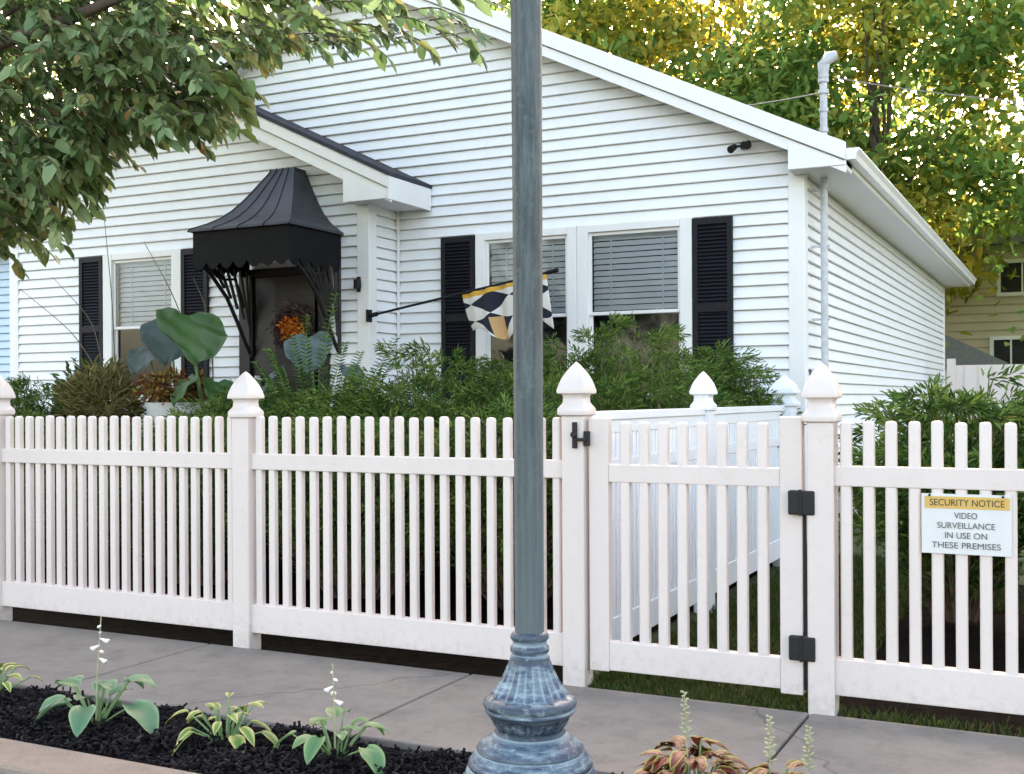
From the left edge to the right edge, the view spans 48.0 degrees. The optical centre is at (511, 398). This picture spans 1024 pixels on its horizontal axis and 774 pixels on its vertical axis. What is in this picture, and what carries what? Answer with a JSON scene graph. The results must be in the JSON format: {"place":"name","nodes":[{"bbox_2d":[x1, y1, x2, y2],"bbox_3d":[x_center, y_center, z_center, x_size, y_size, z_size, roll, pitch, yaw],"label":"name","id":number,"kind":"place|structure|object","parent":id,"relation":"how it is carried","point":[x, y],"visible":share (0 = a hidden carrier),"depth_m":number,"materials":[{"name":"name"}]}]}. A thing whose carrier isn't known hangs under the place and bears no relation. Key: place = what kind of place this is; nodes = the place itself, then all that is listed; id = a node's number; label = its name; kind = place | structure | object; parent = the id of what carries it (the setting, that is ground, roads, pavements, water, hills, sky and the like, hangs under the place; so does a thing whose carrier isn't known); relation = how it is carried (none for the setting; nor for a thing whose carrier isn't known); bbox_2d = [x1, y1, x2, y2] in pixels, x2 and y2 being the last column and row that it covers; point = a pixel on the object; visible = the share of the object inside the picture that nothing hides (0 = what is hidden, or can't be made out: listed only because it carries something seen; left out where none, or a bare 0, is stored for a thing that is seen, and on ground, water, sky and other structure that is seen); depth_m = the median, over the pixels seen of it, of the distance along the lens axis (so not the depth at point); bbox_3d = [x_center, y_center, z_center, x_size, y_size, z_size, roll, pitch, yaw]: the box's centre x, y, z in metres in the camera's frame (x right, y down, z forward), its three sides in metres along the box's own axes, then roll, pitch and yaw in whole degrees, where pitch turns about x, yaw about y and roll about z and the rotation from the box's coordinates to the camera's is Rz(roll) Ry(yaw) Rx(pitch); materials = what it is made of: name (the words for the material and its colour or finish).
{"place":"outdoors","nodes":[
{"label":"outdoors","id":0,"kind":"place"},
{"bbox_2d":[49,353,147,441],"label":"feather grass","id":1,"kind":"object","parent":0,"point":[101,384],"depth_m":10.90,"materials":[{"name":"green plant"}]},
{"bbox_2d":[2,695,465,773],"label":"mulch strip","id":2,"kind":"object","parent":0,"point":[157,750],"depth_m":4.26,"materials":[{"name":"black wood"}]},
{"bbox_2d":[0,662,45,692],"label":"hosta","id":3,"kind":"object","parent":2,"relation":"on","point":[7,684],"visible":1,"depth_m":5.01,"materials":[{"name":"green plant"}]},
{"bbox_2d":[34,617,158,737],"bbox_3d":[-1.636,1.102,4.508,0.420,0.498,0.577,0,0,-28],"label":"hosta","id":4,"kind":"object","parent":2,"relation":"on","point":[144,713],"visible":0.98,"depth_m":4.45,"materials":[{"name":"green plant"}]},
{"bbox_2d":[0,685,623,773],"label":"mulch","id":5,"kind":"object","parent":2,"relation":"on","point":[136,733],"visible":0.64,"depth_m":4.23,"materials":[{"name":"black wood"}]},
{"bbox_2d":[167,692,279,755],"bbox_3d":[-1.066,1.215,4.266,0.384,0.187,0.396,0,0,-29],"label":"hosta","id":6,"kind":"object","parent":5,"relation":"on","point":[236,738],"visible":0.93,"depth_m":4.23,"materials":[{"name":"green plant"}]},
{"bbox_2d":[634,690,751,773],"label":"coleus","id":7,"kind":"object","parent":5,"relation":"on","point":[680,761],"visible":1,"depth_m":3.40,"materials":[{"name":"plant"}]},
{"bbox_2d":[745,715,814,773],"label":"coleus","id":8,"kind":"object","parent":5,"relation":"on","point":[762,768],"visible":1,"depth_m":3.28,"materials":[{"name":"plant"}]},
{"bbox_2d":[270,663,389,773],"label":"hosta","id":9,"kind":"object","parent":2,"relation":"on","point":[371,754],"visible":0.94,"depth_m":4.02,"materials":[{"name":"green plant"}]},
{"bbox_2d":[463,0,596,773],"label":"lamp post","id":10,"kind":"object","parent":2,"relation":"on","point":[529,702],"visible":1,"depth_m":3.65,"materials":[{"name":"grey metal"}]},
{"bbox_2d":[0,620,1023,773],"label":"sidewalk","id":11,"kind":"structure","parent":0,"point":[614,731],"depth_m":4.70,"materials":[{"name":"concrete"}]},
{"bbox_2d":[0,0,1023,199],"label":"sky","id":12,"kind":"structure","parent":0,"point":[910,116],"materials":[{"name":"white"}]},
{"bbox_2d":[562,514,1023,735],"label":"yard","id":13,"kind":"structure","parent":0,"point":[673,624],"depth_m":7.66,"materials":[{"name":"green plant"}]},
{"bbox_2d":[0,257,9,381],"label":"blue house","id":14,"kind":"structure","parent":13,"relation":"on","point":[4,324],"depth_m":15.96,"materials":[{"name":"wood"}]},
{"bbox_2d":[0,362,595,686],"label":"picket fence","id":15,"kind":"object","parent":13,"relation":"on","point":[246,613],"visible":0.99,"depth_m":5.83,"materials":[{"name":"plastic"}]},
{"bbox_2d":[12,533,772,682],"bbox_3d":[-3.936,1.313,10.214,11.880,0.001,5.380,0,0,26],"label":"planting bed","id":16,"kind":"object","parent":13,"relation":"on","point":[470,665],"depth_m":6.54,"materials":[{"name":"soil"}]},
{"bbox_2d":[12,409,76,444],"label":"juniper","id":17,"kind":"object","parent":16,"relation":"on","point":[31,413],"depth_m":10.06,"materials":[{"name":"green plant"}]},
{"bbox_2d":[20,221,114,367],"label":"bare stems","id":18,"kind":"object","parent":16,"relation":"on","point":[87,316],"visible":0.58,"depth_m":12.03,"materials":[{"name":"brown plant"}]},
{"bbox_2d":[7,371,131,441],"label":"juniper","id":19,"kind":"object","parent":16,"relation":"on","point":[18,403],"visible":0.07,"depth_m":11.18,"materials":[{"name":"green plant"}]},
{"bbox_2d":[14,414,165,567],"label":"juniper","id":20,"kind":"object","parent":16,"relation":"on","point":[55,497],"visible":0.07,"depth_m":8.46,"materials":[{"name":"green plant"}]},
{"bbox_2d":[46,357,136,415],"bbox_3d":[-4.249,0.432,11.697,1.050,1.724,0.795,0,0,26],"label":"white flower shrub","id":21,"kind":"object","parent":16,"relation":"on","point":[68,369],"visible":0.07,"depth_m":11.59,"materials":[{"name":"green plant"}]},
{"bbox_2d":[145,402,206,450],"bbox_3d":[-3.150,0.671,10.817,0.580,1.270,0.580,0,0,26],"label":"planter urn","id":22,"kind":"object","parent":16,"relation":"on","point":[154,410],"visible":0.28,"depth_m":10.58,"materials":[{"name":"white ceramic"}]},
{"bbox_2d":[126,319,183,389],"bbox_3d":[-3.327,0.257,10.857,0.682,2.065,0.380,0,0,5],"label":"elephant ear","id":23,"kind":"object","parent":22,"relation":"in","point":[163,349],"visible":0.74,"depth_m":10.83},
{"bbox_2d":[131,365,207,404],"bbox_3d":[-3.210,0.487,10.833,0.728,1.602,0.774,0,0,-11],"label":"potted coleus","id":24,"kind":"object","parent":22,"relation":"in","point":[156,390],"visible":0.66,"depth_m":10.70,"materials":[{"name":"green plant"}]},
{"bbox_2d":[144,242,213,408],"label":"bare stems","id":25,"kind":"object","parent":16,"relation":"on","point":[179,310],"visible":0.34,"depth_m":11.45,"materials":[{"name":"brown plant"}]},
{"bbox_2d":[65,403,307,585],"bbox_3d":[-2.099,0.639,7.883,2.012,1.238,1.483,0,0,26],"label":"juniper","id":26,"kind":"object","parent":16,"relation":"on","point":[176,413],"visible":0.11,"depth_m":7.61,"materials":[{"name":"green plant"}]},
{"bbox_2d":[156,307,231,412],"bbox_3d":[-2.863,0.222,10.396,0.713,2.133,0.659,0,0,26],"label":"elephant ear","id":27,"kind":"object","parent":16,"relation":"on","point":[198,338],"visible":0.52,"depth_m":10.44},
{"bbox_2d":[165,377,328,561],"bbox_3d":[-1.960,0.533,8.930,1.711,1.448,1.882,0,0,26],"label":"juniper","id":28,"kind":"object","parent":16,"relation":"on","point":[225,406],"visible":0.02,"depth_m":8.79,"materials":[{"name":"green plant"}]},
{"bbox_2d":[262,331,363,412],"bbox_3d":[-1.766,0.348,9.892,1.060,1.871,0.370,0,0,26],"label":"elephant ear","id":29,"kind":"object","parent":16,"relation":"on","point":[315,341],"visible":0.33,"depth_m":9.88},
{"bbox_2d":[252,292,400,413],"bbox_3d":[-1.567,0.198,9.574,1.456,2.160,0.352,0,0,22],"label":"sumac","id":30,"kind":"object","parent":16,"relation":"on","point":[279,370],"visible":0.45,"depth_m":9.60,"materials":[{"name":"plant"}]},
{"bbox_2d":[258,375,428,542],"bbox_3d":[-1.336,0.536,8.804,1.860,1.436,2.112,0,0,26],"label":"juniper","id":31,"kind":"object","parent":16,"relation":"on","point":[298,403],"visible":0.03,"depth_m":8.43,"materials":[{"name":"green plant"}]},
{"bbox_2d":[212,403,500,599],"bbox_3d":[-0.976,0.636,7.274,2.117,1.233,1.544,0,0,26],"label":"juniper","id":32,"kind":"object","parent":16,"relation":"on","point":[377,516],"visible":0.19,"depth_m":7.02,"materials":[{"name":"green plant"}]},
{"bbox_2d":[305,336,513,567],"bbox_3d":[-0.567,0.393,8.664,1.826,1.712,2.084,0,0,26],"label":"juniper","id":33,"kind":"object","parent":16,"relation":"on","point":[428,384],"visible":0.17,"depth_m":8.34,"materials":[{"name":"green plant"}]},
{"bbox_2d":[376,392,561,609],"bbox_3d":[0.047,0.597,6.944,1.669,1.299,1.613,0,0,26],"label":"juniper","id":34,"kind":"object","parent":16,"relation":"on","point":[498,414],"visible":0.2,"depth_m":6.65,"materials":[{"name":"green plant"}]},
{"bbox_2d":[432,332,647,432],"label":"juniper","id":35,"kind":"object","parent":16,"relation":"on","point":[478,393],"visible":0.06,"depth_m":8.10,"materials":[{"name":"green plant"}]},
{"bbox_2d":[506,310,747,458],"bbox_3d":[0.748,0.303,7.992,1.727,1.879,2.303,0,0,26],"label":"juniper","id":36,"kind":"object","parent":16,"relation":"on","point":[668,396],"visible":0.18,"depth_m":7.78,"materials":[{"name":"green plant"}]},
{"bbox_2d":[662,338,806,456],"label":"juniper","id":37,"kind":"object","parent":16,"relation":"on","point":[734,367],"visible":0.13,"depth_m":8.93,"materials":[{"name":"green plant"}]},
{"bbox_2d":[2,0,976,520],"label":"house","id":38,"kind":"structure","parent":13,"relation":"on","point":[798,254],"depth_m":11.41,"materials":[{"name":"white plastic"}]},
{"bbox_2d":[103,249,183,402],"bbox_3d":[-4.032,-0.779,12.656,1.132,1.660,0.158,0,0,26],"label":"window","id":39,"kind":"structure","parent":38,"relation":"in","point":[173,256],"depth_m":12.76,"materials":[{"name":"white glass"}]},
{"bbox_2d":[239,265,331,413],"bbox_3d":[-2.332,-0.278,11.760,1.120,2.120,0.160,0,0,26],"label":"door","id":40,"kind":"structure","parent":38,"relation":"in","point":[271,286],"depth_m":11.82,"materials":[{"name":"black metal"}]},
{"bbox_2d":[266,299,319,355],"bbox_3d":[-2.215,-0.705,11.614,0.626,0.611,0.219,0,0,26],"label":"door wreath","id":41,"kind":"object","parent":40,"relation":"attached to","point":[283,331],"depth_m":11.60,"materials":[{"name":"orange plant"}]},
{"bbox_2d":[366,268,558,339],"bbox_3d":[-0.489,-0.839,10.725,2.181,0.613,0.141,0,0,33],"label":"flag","id":42,"kind":"object","parent":38,"relation":"attached to","point":[489,309],"visible":0.67,"depth_m":10.49,"materials":[{"name":"fabric"}]},
{"bbox_2d":[475,226,576,398],"bbox_3d":[0.156,-0.801,11.188,1.086,1.660,0.158,0,0,26],"label":"window","id":43,"kind":"structure","parent":38,"relation":"in","point":[567,236],"depth_m":11.13,"materials":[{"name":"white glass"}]},
{"bbox_2d":[577,217,693,395],"bbox_3d":[1.152,-0.806,10.696,1.128,1.660,0.158,0,0,26],"label":"window","id":44,"kind":"structure","parent":38,"relation":"in","point":[682,227],"depth_m":10.73,"materials":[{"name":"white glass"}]},
{"bbox_2d":[749,93,817,105],"bbox_3d":[1.762,-4.129,15.516,0.011,2.831,10.753,0,0,-11],"label":"power wire","id":45,"kind":"object","parent":38,"relation":"on","point":[784,99],"visible":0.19,"depth_m":10.98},
{"bbox_2d":[835,77,1023,101],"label":"power wire","id":46,"kind":"object","parent":38,"relation":"attached to","point":[928,91],"visible":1,"depth_m":10.38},
{"bbox_2d":[488,0,738,89],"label":"tree","id":47,"kind":"object","parent":13,"relation":"on","point":[587,23],"visible":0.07,"depth_m":26.76,"materials":[{"name":"green plant"}]},
{"bbox_2d":[592,371,800,639],"bbox_3d":[1.222,0.605,7.093,0.217,1.557,4.218,0,0,26],"label":"yard fence","id":48,"kind":"object","parent":13,"relation":"on","point":[703,405],"visible":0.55,"depth_m":6.78,"materials":[{"name":"plastic"}]},
{"bbox_2d":[571,0,846,135],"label":"tree","id":49,"kind":"object","parent":13,"relation":"on","point":[680,42],"visible":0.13,"depth_m":27.10,"materials":[{"name":"green plant"}]},
{"bbox_2d":[619,3,949,347],"bbox_3d":[5.378,-3.460,24.753,7.438,9.622,7.016,0,0,26],"label":"tree","id":50,"kind":"object","parent":13,"relation":"on","point":[805,68],"visible":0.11,"depth_m":23.65,"materials":[{"name":"green plant"}]},
{"bbox_2d":[588,673,1023,736],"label":"edge grass","id":51,"kind":"structure","parent":13,"relation":"on","point":[759,703],"depth_m":4.84,"materials":[{"name":"green plant"}]},
{"bbox_2d":[626,0,1023,252],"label":"tree","id":52,"kind":"object","parent":13,"relation":"on","point":[924,204],"visible":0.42,"depth_m":23.24,"materials":[{"name":"green plant"}]},
{"bbox_2d":[694,0,1019,335],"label":"tree","id":53,"kind":"object","parent":13,"relation":"on","point":[972,265],"visible":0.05,"depth_m":26.27,"materials":[{"name":"green plant"}]},
{"bbox_2d":[801,363,1023,717],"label":"picket fence","id":54,"kind":"object","parent":13,"relation":"on","point":[833,676],"visible":1,"depth_m":4.51,"materials":[{"name":"plastic"}]},
{"bbox_2d":[570,417,815,694],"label":"picket gate","id":55,"kind":"structure","parent":54,"relation":"attached to","point":[785,670],"depth_m":4.85,"materials":[{"name":"plastic"}]},
{"bbox_2d":[921,493,1011,556],"bbox_3d":[1.729,0.480,4.378,0.321,0.230,0.008,0,0,26],"label":"security sign","id":56,"kind":"object","parent":54,"relation":"attached to","point":[968,524],"visible":1,"depth_m":4.38,"materials":[{"name":"plastic"}]},
{"bbox_2d":[839,584,1023,736],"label":"side bed","id":57,"kind":"object","parent":13,"relation":"on","point":[999,664],"depth_m":5.64,"materials":[{"name":"soil"}]},
{"bbox_2d":[838,363,1023,622],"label":"juniper","id":58,"kind":"object","parent":57,"relation":"on","point":[947,403],"visible":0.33,"depth_m":6.23,"materials":[{"name":"green plant"}]},
{"bbox_2d":[992,411,1023,515],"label":"juniper","id":59,"kind":"object","parent":57,"relation":"on","point":[1021,496],"visible":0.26,"depth_m":5.87,"materials":[{"name":"green plant"}]},
{"bbox_2d":[864,0,1023,346],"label":"tree","id":60,"kind":"object","parent":13,"relation":"on","point":[979,217],"visible":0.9,"depth_m":22.06,"materials":[{"name":"green plant"}]},
{"bbox_2d":[945,335,1009,453],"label":"garage","id":61,"kind":"structure","parent":13,"relation":"on","point":[961,353],"depth_m":24.64,"materials":[{"name":"beige"}]},
{"bbox_2d":[943,200,1023,363],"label":"beige house","id":62,"kind":"structure","parent":13,"relation":"on","point":[991,335],"depth_m":27.67,"materials":[{"name":"beige wood"}]},
{"bbox_2d":[990,335,1023,363],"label":"window","id":63,"kind":"structure","parent":62,"relation":"in","point":[1013,353],"depth_m":27.57,"materials":[{"name":"black glass"}]},
{"bbox_2d":[997,258,1023,296],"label":"window","id":64,"kind":"structure","parent":62,"relation":"in","point":[1014,286],"depth_m":27.51,"materials":[{"name":"black glass"}]},
{"bbox_2d":[947,359,1023,456],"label":"back fence","id":65,"kind":"object","parent":13,"relation":"on","point":[968,377],"visible":0.31,"depth_m":17.64,"materials":[{"name":"plastic"}]},
{"label":"ground","id":66,"kind":"structure","parent":0,"visible":0},
{"bbox_2d":[0,738,198,773],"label":"kerb","id":67,"kind":"structure","parent":66,"relation":"on","point":[18,757],"depth_m":4.01,"materials":[{"name":"concrete"}]},
{"bbox_2d":[0,0,510,280],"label":"street tree","id":68,"kind":"object","parent":66,"relation":"on","point":[102,56],"visible":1,"depth_m":6.25,"materials":[{"name":"green plant"}]}
]}

